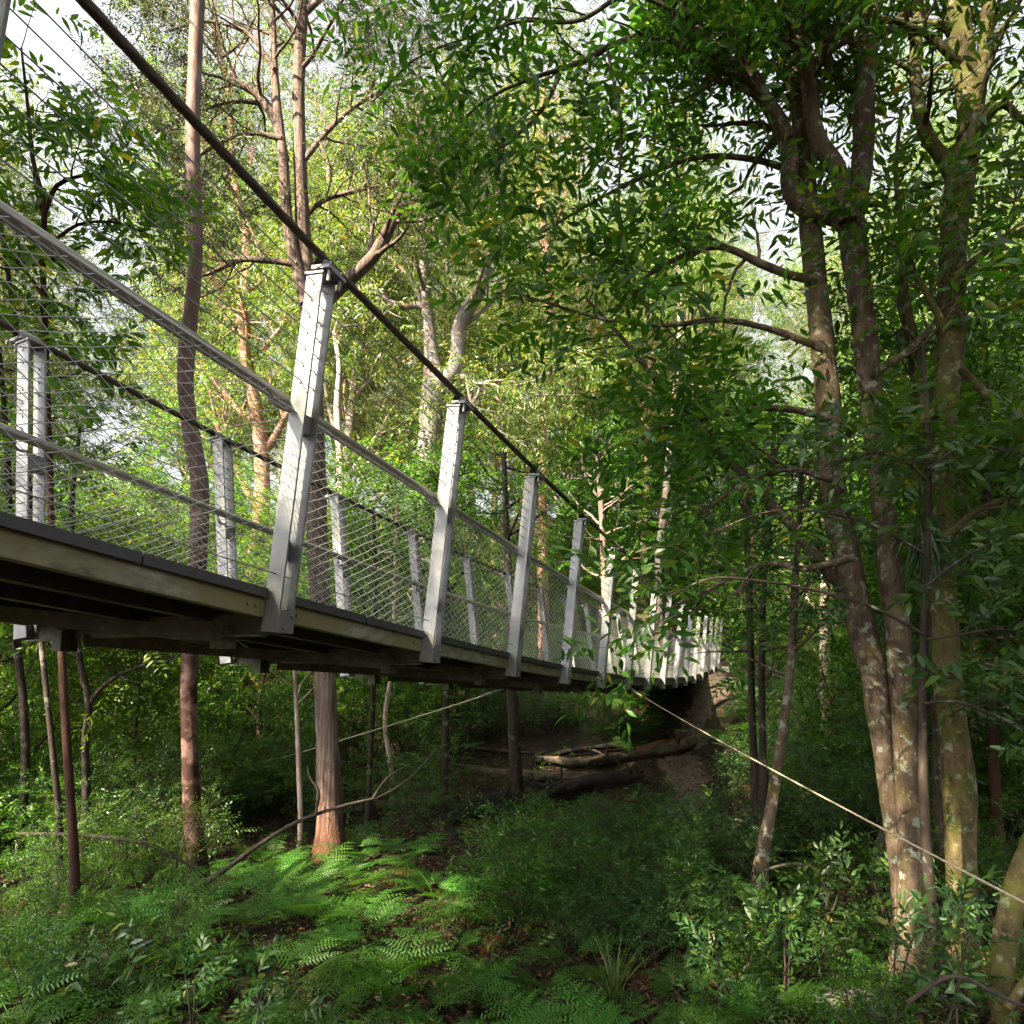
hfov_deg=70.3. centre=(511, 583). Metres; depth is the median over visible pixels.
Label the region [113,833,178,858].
fern
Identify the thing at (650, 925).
shrub
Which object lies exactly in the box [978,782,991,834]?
shrub
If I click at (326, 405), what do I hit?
gum tree
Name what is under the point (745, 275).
gum tree
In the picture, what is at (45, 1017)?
fern
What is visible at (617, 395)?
gum tree
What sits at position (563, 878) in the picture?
shrub
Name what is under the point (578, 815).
shrub
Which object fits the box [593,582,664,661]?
shrub
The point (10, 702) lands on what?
understorey tree
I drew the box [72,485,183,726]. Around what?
understorey tree
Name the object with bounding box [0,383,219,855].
sapling
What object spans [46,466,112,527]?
understorey tree
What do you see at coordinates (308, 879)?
fern
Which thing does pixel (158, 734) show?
shrub
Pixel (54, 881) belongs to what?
shrub
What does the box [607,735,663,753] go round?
fern
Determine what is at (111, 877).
fern
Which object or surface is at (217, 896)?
fern
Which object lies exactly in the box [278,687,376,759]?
shrub
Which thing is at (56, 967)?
fern
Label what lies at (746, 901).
seedling
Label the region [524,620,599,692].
shrub
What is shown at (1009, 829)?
shrub
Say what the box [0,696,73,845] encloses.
shrub
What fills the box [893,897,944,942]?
shrub
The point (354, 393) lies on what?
gum tree
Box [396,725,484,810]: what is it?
shrub
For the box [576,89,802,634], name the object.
gum tree
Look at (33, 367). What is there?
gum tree
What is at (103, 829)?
fern
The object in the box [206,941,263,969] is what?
withered fern
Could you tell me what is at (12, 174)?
gum tree
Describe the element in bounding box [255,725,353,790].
shrub
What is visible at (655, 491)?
understorey tree
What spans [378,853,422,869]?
fern
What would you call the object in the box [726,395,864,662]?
understorey tree
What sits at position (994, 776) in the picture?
sapling
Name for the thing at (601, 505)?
sapling
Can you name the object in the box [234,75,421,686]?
thin gum tree
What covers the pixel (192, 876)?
fern
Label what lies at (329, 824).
stringybark tree
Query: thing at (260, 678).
shrub
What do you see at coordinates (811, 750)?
shrub
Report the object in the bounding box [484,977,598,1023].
fern
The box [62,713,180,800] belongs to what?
shrub
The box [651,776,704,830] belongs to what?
seedling
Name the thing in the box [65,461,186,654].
understorey tree
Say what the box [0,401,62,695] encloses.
understorey tree
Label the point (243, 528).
understorey tree
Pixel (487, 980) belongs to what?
fern
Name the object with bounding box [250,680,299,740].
shrub
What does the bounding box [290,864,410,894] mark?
fern
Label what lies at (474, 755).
broken branch
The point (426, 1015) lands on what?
fern
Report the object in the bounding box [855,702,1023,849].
shrub
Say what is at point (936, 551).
epiphyte
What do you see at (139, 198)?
sapling
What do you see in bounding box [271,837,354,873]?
fern
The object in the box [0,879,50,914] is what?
fern
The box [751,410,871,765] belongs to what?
sapling
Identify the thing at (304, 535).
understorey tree
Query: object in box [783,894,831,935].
fern
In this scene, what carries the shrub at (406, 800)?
on the ground at (546, 743)
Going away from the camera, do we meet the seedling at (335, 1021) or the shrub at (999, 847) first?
the seedling at (335, 1021)
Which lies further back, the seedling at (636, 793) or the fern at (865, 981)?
the seedling at (636, 793)
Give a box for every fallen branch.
[15,832,197,879]
[123,752,434,917]
[749,862,832,875]
[905,974,1023,1006]
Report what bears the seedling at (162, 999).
on the ground at (546, 743)
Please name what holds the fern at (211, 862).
on the ground at (546, 743)
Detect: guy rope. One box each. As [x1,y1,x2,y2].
[215,689,503,776]
[630,688,1023,903]
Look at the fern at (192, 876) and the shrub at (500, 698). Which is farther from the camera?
the shrub at (500, 698)
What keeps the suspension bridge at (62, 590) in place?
on the ground at (546, 743)
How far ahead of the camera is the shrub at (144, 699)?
17.19 m
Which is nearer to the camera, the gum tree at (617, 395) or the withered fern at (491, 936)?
the withered fern at (491, 936)
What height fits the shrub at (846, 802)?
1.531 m
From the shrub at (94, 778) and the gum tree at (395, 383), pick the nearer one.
the shrub at (94, 778)
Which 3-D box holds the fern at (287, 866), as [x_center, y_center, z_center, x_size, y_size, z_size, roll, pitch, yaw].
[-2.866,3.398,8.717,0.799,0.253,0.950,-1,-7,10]
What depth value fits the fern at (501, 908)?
6.90 m
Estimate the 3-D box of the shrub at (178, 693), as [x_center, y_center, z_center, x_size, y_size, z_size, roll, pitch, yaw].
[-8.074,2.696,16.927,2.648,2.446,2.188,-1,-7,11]
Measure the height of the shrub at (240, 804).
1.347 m
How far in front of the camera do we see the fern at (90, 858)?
8.37 m
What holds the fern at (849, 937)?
on the ground at (546, 743)
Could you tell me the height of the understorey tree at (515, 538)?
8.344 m
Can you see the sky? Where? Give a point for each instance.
(41, 24)
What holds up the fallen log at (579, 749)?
on the ground at (546, 743)
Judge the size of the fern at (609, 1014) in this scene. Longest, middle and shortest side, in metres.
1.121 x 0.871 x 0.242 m
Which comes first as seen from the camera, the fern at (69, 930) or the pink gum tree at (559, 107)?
the fern at (69, 930)
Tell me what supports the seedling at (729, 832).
on the ground at (546, 743)
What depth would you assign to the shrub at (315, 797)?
11.77 m
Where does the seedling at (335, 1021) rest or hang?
on the ground at (546, 743)
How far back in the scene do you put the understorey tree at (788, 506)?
30.40 m
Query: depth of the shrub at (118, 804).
9.43 m
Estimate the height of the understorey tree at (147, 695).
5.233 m
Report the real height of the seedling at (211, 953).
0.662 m
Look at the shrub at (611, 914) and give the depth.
6.61 m
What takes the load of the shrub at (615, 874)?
on the ground at (546, 743)
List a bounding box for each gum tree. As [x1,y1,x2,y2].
[0,39,126,467]
[0,169,131,454]
[0,237,94,467]
[6,275,116,473]
[58,140,299,572]
[77,0,404,577]
[87,135,292,544]
[140,132,318,533]
[177,0,211,903]
[220,48,514,533]
[229,4,633,724]
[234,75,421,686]
[266,94,466,583]
[266,320,399,486]
[267,344,326,507]
[327,317,437,495]
[333,126,538,595]
[356,235,502,494]
[416,281,495,554]
[417,127,583,641]
[451,0,645,658]
[464,165,615,601]
[464,304,566,583]
[473,190,649,629]
[527,215,651,513]
[530,249,714,622]
[557,253,721,597]
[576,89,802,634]
[583,195,718,649]
[600,138,773,657]
[609,146,784,522]
[633,248,761,587]
[643,188,780,512]
[655,218,793,618]
[727,181,937,487]
[761,281,857,477]
[813,303,889,439]
[834,39,1023,441]
[839,255,937,502]
[869,134,1021,370]
[967,125,1023,367]
[980,280,1023,371]
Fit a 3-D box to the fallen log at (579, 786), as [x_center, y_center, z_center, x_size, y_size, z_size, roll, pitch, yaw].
[1.433,3.789,13.785,2.347,0.803,1.542,0,-7,0]
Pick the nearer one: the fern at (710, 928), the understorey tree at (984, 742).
the fern at (710, 928)
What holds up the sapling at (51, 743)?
on the ground at (546, 743)
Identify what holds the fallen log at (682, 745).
on the ground at (546, 743)
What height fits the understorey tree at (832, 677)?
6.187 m
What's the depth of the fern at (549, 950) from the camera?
6.16 m
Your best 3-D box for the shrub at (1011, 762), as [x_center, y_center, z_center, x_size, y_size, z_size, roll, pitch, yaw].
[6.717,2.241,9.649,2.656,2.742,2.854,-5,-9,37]
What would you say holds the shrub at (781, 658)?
on the ground at (546, 743)
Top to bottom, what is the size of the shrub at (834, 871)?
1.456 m
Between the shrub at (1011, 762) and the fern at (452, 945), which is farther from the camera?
the shrub at (1011, 762)
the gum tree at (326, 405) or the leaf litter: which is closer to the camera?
the leaf litter
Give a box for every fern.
[0,848,50,871]
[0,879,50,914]
[0,898,64,944]
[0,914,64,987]
[0,929,112,1023]
[0,978,95,1023]
[1,852,47,872]
[1,901,114,947]
[10,956,185,1023]
[23,932,135,983]
[27,901,126,933]
[30,884,206,935]
[31,816,150,850]
[44,844,119,875]
[57,870,143,905]
[84,855,159,868]
[88,854,212,894]
[91,987,188,1023]
[93,978,240,1017]
[104,894,171,916]
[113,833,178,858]
[116,901,249,977]
[117,861,284,913]
[159,881,249,925]
[169,849,237,871]
[176,934,283,970]
[185,856,262,890]
[192,1006,323,1023]
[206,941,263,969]
[219,897,299,930]
[223,860,321,925]
[228,832,289,858]
[228,849,307,879]
[230,845,318,866]
[233,931,391,993]
[237,866,340,901]
[246,879,344,914]
[246,1002,366,1023]
[258,951,387,1023]
[260,888,383,928]
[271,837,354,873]
[288,858,356,893]
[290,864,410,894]
[292,918,364,950]
[297,920,479,982]
[309,886,410,942]
[318,819,382,861]
[319,854,395,880]
[320,902,374,924]
[322,954,466,1003]
[328,886,392,902]
[339,1008,393,1023]
[351,899,407,928]
[359,832,448,859]
[370,1007,419,1023]
[373,977,496,1023]
[374,869,440,891]
[377,868,417,892]
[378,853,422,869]
[385,856,493,902]
[405,1003,469,1023]
[408,926,489,961]
[413,884,490,929]
[414,953,519,1006]
[415,900,539,926]
[448,872,511,888]
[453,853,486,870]
[453,880,588,923]
[455,1011,553,1023]
[458,955,523,981]
[470,932,511,954]
[480,985,567,1023]
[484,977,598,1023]
[503,964,589,991]
[511,927,625,976]
[522,916,577,930]
[541,983,628,1006]
[547,975,636,1023]
[557,1006,619,1023]
[569,957,630,988]
[576,715,651,740]
[578,990,704,1023]
[591,714,652,732]
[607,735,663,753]
[611,697,641,707]
[611,699,636,718]
[624,693,678,710]
[625,707,672,729]
[625,962,677,994]
[633,686,680,701]
[637,953,728,1012]
[648,996,755,1023]
[656,905,738,938]
[665,863,743,898]
[674,953,745,985]
[674,982,789,1023]
[686,940,787,977]
[696,1013,725,1023]
[697,729,740,743]
[701,910,814,952]
[704,855,746,873]
[709,671,757,687]
[710,702,757,721]
[720,968,838,1017]
[724,879,750,899]
[725,720,777,730]
[769,856,840,887]
[770,934,831,961]
[771,978,893,1022]
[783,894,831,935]
[802,925,888,957]
[809,963,927,1017]
[815,939,932,992]
[845,895,884,911]
[852,946,892,973]
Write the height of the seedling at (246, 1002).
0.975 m
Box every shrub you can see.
[0,648,145,741]
[0,660,75,725]
[0,691,118,816]
[0,696,38,760]
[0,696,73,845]
[0,699,35,770]
[0,703,114,781]
[0,707,77,798]
[0,725,96,842]
[0,732,120,849]
[0,774,64,860]
[0,790,41,873]
[0,796,153,916]
[0,807,29,851]
[0,813,90,893]
[0,850,102,931]
[0,875,82,1012]
[0,879,31,942]
[1,647,125,739]
[1,703,157,802]
[1,740,145,865]
[6,724,175,842]
[14,734,102,800]
[31,666,127,727]
[33,751,146,825]
[41,675,149,763]
[43,778,181,875]
[59,731,230,851]
[59,859,237,979]
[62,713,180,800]
[64,782,237,914]
[91,672,208,736]
[93,695,179,768]
[94,693,160,740]
[109,652,260,786]
[111,700,217,780]
[113,708,269,824]
[121,772,256,880]
[125,675,245,746]
[128,658,231,746]
[129,672,291,804]
[137,729,276,829]
[165,660,278,709]
[173,668,274,756]
[198,680,269,747]
[199,724,265,776]
[204,758,288,822]
[207,655,288,699]
[224,719,315,816]
[237,720,344,816]
[240,678,340,754]
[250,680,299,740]
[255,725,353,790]
[263,675,456,783]
[271,684,383,776]
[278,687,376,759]
[282,671,359,717]
[287,761,357,835]
[310,672,401,734]
[337,677,475,780]
[339,677,484,767]
[340,743,408,813]
[347,733,465,835]
[375,625,461,752]
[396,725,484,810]
[428,683,501,718]
[431,790,599,945]
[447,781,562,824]
[449,687,537,749]
[450,600,526,650]
[459,785,562,894]
[478,789,573,858]
[481,823,597,926]
[482,605,537,656]
[505,691,611,736]
[509,776,639,857]
[509,863,624,959]
[517,841,603,930]
[518,640,560,702]
[520,789,649,909]
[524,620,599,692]
[524,621,577,657]
[536,811,636,882]
[542,818,686,944]
[547,874,649,949]
[551,691,636,731]
[554,791,623,840]
[569,692,672,744]
[577,603,636,669]
[577,830,667,910]
[592,625,660,674]
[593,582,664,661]
[600,858,700,958]
[602,869,721,964]
[613,659,655,703]
[613,769,729,857]
[614,805,745,904]
[624,788,720,871]
[624,849,757,951]
[628,831,742,925]
[672,812,783,894]
[674,817,731,867]
[686,545,816,693]
[690,796,797,882]
[701,738,851,884]
[705,892,816,996]
[710,657,803,720]
[713,720,813,797]
[713,726,773,791]
[715,719,846,837]
[716,620,786,676]
[718,648,868,772]
[725,669,857,748]
[727,681,854,781]
[741,623,805,683]
[749,738,878,880]
[755,601,840,706]
[757,712,868,804]
[766,681,875,793]
[771,628,861,712]
[771,640,861,717]
[779,742,977,867]
[784,890,883,969]
[789,698,870,773]
[791,916,961,1023]
[794,794,944,934]
[797,764,882,847]
[802,656,983,810]
[821,751,982,870]
[827,686,874,788]
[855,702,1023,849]
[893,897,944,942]
[908,934,987,996]
[917,678,1023,835]
[929,780,996,858]
[930,785,1023,920]
[931,728,1023,834]
[931,809,1023,896]
[975,758,1019,827]
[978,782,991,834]
[981,899,1023,968]
[986,769,1022,832]
[1001,745,1023,836]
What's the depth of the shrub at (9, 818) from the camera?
9.31 m
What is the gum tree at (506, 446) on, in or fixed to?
on the ground at (546, 743)
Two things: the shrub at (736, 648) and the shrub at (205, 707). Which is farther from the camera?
the shrub at (736, 648)
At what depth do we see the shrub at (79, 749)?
11.50 m
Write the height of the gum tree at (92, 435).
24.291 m
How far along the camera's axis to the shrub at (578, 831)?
8.24 m
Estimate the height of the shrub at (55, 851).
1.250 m
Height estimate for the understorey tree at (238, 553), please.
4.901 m
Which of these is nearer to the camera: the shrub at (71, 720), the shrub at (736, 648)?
the shrub at (71, 720)
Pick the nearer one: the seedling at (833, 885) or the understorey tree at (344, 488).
the seedling at (833, 885)
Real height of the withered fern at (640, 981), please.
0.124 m
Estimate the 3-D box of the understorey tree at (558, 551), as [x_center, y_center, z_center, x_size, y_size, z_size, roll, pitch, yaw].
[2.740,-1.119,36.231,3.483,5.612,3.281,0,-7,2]
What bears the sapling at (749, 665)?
on the ground at (546, 743)
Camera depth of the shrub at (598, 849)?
7.93 m
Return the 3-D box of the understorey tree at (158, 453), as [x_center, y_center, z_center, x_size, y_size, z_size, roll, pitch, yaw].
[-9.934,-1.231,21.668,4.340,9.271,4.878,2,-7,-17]
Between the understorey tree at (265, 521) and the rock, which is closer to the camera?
the rock
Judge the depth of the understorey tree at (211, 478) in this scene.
17.74 m
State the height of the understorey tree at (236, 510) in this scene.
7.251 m
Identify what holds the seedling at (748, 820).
on the ground at (546, 743)
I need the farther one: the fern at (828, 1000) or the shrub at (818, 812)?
the shrub at (818, 812)
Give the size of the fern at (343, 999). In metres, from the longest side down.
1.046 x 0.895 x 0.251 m
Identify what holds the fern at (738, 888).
on the ground at (546, 743)
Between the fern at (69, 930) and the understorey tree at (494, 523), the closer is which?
the fern at (69, 930)
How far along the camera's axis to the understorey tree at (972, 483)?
11.38 m
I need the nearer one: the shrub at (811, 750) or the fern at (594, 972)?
the fern at (594, 972)
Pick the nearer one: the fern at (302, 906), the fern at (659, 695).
the fern at (302, 906)
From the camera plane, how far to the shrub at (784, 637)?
17.61 m
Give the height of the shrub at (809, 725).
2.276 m
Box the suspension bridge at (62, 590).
[0,0,722,693]
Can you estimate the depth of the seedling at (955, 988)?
4.91 m
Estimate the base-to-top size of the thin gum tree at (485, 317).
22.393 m
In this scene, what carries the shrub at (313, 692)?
on the ground at (546, 743)
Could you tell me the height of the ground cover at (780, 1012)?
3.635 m
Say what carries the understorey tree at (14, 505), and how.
on the ground at (546, 743)
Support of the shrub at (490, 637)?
on the ground at (546, 743)
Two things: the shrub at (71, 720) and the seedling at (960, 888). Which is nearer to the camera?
the seedling at (960, 888)
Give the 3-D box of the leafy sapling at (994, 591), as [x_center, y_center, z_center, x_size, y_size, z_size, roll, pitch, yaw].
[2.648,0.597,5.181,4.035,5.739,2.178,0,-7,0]
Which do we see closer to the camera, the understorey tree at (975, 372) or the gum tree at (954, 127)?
the understorey tree at (975, 372)
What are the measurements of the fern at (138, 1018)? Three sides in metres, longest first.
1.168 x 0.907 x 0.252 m
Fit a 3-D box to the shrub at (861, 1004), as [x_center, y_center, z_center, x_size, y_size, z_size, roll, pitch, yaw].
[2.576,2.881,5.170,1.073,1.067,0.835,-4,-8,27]
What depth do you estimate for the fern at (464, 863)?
9.44 m
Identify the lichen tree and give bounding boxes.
[303,0,1023,988]
[751,0,1023,964]
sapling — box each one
[0,0,231,930]
[0,120,111,913]
[0,303,110,871]
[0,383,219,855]
[206,534,386,850]
[327,470,431,835]
[331,461,453,789]
[378,415,502,819]
[426,417,578,793]
[539,410,669,727]
[594,341,1023,1008]
[661,372,847,855]
[684,380,915,942]
[687,349,855,876]
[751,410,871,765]
[776,176,1023,932]
[821,624,1023,924]
[868,280,1023,874]
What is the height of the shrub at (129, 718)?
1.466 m
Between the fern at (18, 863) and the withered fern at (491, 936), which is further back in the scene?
the fern at (18, 863)
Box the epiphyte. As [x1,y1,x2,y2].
[892,503,984,610]
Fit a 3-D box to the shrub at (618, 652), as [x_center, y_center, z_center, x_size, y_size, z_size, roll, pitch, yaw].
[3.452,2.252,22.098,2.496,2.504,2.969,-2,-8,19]
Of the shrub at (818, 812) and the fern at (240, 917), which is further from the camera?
the shrub at (818, 812)
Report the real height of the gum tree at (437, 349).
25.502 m
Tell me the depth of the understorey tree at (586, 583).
24.61 m
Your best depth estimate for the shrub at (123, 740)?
14.40 m
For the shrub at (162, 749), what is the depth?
11.37 m
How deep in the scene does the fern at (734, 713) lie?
17.51 m
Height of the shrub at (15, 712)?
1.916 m
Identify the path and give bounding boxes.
[655,663,738,826]
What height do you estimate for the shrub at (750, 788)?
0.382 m
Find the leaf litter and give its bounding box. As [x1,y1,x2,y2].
[0,750,1023,1023]
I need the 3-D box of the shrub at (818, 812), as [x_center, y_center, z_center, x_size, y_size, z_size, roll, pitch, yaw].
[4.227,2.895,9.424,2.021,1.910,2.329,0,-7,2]
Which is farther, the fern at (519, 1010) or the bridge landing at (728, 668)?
the bridge landing at (728, 668)
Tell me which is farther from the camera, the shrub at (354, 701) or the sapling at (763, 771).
the shrub at (354, 701)
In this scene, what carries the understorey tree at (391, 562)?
on the ground at (546, 743)
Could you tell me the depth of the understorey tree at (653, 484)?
27.82 m
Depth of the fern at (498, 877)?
8.52 m
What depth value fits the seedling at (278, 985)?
4.75 m
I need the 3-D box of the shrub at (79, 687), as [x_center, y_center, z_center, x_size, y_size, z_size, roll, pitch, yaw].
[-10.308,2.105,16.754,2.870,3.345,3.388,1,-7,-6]
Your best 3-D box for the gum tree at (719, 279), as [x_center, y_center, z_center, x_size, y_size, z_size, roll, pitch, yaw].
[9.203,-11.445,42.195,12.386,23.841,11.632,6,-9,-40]
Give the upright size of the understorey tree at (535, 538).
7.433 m
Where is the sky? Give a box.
[0,0,1023,518]
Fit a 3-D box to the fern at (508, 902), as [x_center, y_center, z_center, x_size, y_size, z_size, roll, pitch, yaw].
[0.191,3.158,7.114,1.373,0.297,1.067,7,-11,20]
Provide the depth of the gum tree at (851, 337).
61.04 m
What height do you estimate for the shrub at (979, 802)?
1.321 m
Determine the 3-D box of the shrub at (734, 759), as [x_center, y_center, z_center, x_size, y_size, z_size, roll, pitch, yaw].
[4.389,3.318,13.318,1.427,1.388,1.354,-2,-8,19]
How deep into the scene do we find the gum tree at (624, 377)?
40.03 m
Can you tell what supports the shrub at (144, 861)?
on the ground at (546, 743)
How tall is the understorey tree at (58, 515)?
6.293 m
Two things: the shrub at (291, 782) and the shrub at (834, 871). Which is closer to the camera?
the shrub at (834, 871)
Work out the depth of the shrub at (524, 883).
7.10 m
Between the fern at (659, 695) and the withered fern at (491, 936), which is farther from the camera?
the fern at (659, 695)
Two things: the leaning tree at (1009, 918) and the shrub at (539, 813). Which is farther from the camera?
the shrub at (539, 813)
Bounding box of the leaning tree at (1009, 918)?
[900,389,1023,1023]
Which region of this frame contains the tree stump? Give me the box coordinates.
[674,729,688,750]
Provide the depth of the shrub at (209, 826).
8.71 m
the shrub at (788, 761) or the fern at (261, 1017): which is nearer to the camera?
the fern at (261, 1017)
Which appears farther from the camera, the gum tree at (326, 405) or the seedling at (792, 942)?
the gum tree at (326, 405)
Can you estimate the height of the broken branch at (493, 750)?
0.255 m
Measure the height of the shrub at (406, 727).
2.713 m
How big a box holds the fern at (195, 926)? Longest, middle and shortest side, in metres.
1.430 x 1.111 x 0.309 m
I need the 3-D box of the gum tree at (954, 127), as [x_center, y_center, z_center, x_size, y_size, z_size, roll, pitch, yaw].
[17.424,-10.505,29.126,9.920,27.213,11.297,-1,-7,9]
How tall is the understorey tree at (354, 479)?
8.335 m
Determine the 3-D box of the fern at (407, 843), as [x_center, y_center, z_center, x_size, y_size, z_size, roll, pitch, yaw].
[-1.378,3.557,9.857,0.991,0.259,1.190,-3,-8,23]
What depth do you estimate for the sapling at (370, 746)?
11.32 m
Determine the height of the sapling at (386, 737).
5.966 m
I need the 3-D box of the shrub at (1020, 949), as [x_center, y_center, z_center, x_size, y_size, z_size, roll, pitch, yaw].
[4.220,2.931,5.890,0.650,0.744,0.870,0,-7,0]
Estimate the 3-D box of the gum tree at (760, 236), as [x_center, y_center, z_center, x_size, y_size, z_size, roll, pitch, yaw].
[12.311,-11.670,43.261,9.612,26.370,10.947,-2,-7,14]
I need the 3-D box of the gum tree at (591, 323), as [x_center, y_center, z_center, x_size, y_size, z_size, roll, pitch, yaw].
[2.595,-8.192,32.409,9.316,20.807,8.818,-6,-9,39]
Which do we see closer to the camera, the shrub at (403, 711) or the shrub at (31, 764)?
the shrub at (31, 764)
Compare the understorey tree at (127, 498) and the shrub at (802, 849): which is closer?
the shrub at (802, 849)
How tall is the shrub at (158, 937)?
0.904 m
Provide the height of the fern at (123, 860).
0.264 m
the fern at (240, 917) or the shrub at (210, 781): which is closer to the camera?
the fern at (240, 917)
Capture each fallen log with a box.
[342,794,451,815]
[449,761,598,780]
[526,760,641,806]
[527,719,681,766]
[535,724,697,766]
[623,732,675,756]
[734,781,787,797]
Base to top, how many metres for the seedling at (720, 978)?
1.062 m
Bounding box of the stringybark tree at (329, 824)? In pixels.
[57,0,520,864]
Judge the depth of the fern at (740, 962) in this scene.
6.22 m
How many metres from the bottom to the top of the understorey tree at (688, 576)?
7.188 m
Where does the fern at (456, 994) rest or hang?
on the ground at (546, 743)
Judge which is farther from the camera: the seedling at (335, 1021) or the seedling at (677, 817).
the seedling at (677, 817)
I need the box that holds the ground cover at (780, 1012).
[0,658,1023,1023]
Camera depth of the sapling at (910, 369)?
7.43 m
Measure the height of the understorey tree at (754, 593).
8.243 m
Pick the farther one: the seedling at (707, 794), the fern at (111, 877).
the seedling at (707, 794)
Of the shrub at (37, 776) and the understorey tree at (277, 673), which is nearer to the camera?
the shrub at (37, 776)
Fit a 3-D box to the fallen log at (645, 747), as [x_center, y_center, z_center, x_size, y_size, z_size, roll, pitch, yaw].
[2.985,3.392,15.376,1.443,0.476,0.373,5,-9,-35]
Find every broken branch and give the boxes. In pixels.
[449,741,508,753]
[449,748,489,757]
[500,747,548,753]
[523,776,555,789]
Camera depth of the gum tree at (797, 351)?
53.09 m
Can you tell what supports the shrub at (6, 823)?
on the ground at (546, 743)
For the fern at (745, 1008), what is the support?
on the ground at (546, 743)
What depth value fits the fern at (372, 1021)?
4.62 m
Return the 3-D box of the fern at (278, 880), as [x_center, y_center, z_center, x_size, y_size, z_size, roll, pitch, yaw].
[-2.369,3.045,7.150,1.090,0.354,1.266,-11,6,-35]
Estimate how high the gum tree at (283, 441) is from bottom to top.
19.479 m
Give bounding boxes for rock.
[805,985,886,1023]
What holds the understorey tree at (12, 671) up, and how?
on the ground at (546, 743)
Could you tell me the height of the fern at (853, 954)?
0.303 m
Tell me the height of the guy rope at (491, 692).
2.144 m
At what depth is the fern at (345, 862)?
9.13 m
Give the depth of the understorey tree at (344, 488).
14.40 m
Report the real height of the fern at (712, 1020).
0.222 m
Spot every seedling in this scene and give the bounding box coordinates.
[28,912,201,1022]
[140,927,227,1023]
[176,925,280,1009]
[191,923,306,1023]
[223,966,333,1023]
[317,1007,348,1023]
[612,785,676,848]
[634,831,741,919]
[647,865,769,976]
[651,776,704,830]
[662,803,755,872]
[663,803,704,834]
[674,892,767,1012]
[685,783,754,850]
[691,776,740,831]
[698,860,834,967]
[711,801,785,858]
[734,869,827,1012]
[758,820,888,977]
[769,865,859,960]
[830,834,891,939]
[838,873,966,1023]
[894,875,1020,1023]
[916,858,993,976]
[923,832,1023,950]
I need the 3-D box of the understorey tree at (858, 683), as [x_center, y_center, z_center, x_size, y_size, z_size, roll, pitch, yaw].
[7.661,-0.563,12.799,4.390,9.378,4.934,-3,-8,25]
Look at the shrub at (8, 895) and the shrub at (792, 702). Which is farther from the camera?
the shrub at (792, 702)
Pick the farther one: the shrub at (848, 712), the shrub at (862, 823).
the shrub at (848, 712)
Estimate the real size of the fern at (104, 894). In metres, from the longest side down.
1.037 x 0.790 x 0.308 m
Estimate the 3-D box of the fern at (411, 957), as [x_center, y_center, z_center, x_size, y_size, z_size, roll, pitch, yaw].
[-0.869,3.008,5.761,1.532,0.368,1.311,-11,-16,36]
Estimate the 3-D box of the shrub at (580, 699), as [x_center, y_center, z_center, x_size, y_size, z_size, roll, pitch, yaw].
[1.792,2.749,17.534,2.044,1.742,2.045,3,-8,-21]
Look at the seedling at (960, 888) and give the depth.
6.18 m
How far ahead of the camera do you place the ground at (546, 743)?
9.69 m
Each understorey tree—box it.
[0,396,118,853]
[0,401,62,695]
[0,429,213,741]
[0,446,67,734]
[0,625,85,783]
[1,501,219,814]
[2,535,140,733]
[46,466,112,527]
[46,486,136,653]
[53,449,108,505]
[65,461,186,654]
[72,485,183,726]
[104,395,258,571]
[115,458,189,560]
[168,443,276,726]
[172,487,271,580]
[198,532,261,692]
[199,459,355,761]
[209,473,253,574]
[221,430,465,773]
[246,507,307,686]
[255,480,348,597]
[260,516,390,726]
[299,447,389,592]
[351,428,505,757]
[358,515,412,617]
[376,413,465,542]
[382,484,531,720]
[407,400,536,644]
[465,450,572,690]
[481,464,562,591]
[510,400,667,641]
[511,405,656,634]
[534,509,593,616]
[549,517,647,657]
[555,465,628,589]
[575,427,691,628]
[581,411,722,642]
[606,398,683,610]
[649,488,683,595]
[659,378,818,720]
[662,479,744,634]
[670,399,809,657]
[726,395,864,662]
[733,445,814,606]
[735,497,815,639]
[744,485,885,749]
[772,230,1023,801]
[781,526,846,637]
[804,512,981,727]
[808,274,1022,734]
[825,312,1023,834]
[876,384,1023,742]
[903,304,1023,730]
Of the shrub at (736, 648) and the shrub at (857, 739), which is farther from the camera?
the shrub at (736, 648)
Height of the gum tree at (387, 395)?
27.257 m
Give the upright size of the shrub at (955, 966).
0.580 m
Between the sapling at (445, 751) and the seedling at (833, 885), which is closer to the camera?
the seedling at (833, 885)
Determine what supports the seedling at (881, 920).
on the ground at (546, 743)
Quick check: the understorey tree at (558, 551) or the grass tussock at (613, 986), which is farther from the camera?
the understorey tree at (558, 551)
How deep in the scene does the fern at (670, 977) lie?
5.76 m
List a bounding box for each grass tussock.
[576,920,669,1014]
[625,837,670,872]
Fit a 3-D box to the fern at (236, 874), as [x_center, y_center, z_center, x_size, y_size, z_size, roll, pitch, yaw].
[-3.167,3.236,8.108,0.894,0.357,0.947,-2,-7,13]
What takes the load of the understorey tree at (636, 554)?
on the ground at (546, 743)
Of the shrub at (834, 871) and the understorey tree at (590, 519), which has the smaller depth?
the shrub at (834, 871)
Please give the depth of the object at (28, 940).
5.71 m
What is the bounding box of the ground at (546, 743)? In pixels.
[0,515,1023,1023]
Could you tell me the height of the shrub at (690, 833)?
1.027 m
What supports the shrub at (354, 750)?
on the ground at (546, 743)
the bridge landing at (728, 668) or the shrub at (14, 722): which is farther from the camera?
the bridge landing at (728, 668)
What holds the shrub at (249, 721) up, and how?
on the ground at (546, 743)
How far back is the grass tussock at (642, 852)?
8.13 m
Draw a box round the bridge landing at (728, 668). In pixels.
[668,665,729,671]
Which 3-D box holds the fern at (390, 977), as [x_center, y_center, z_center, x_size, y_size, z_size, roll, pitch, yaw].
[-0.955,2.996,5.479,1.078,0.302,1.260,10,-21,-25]

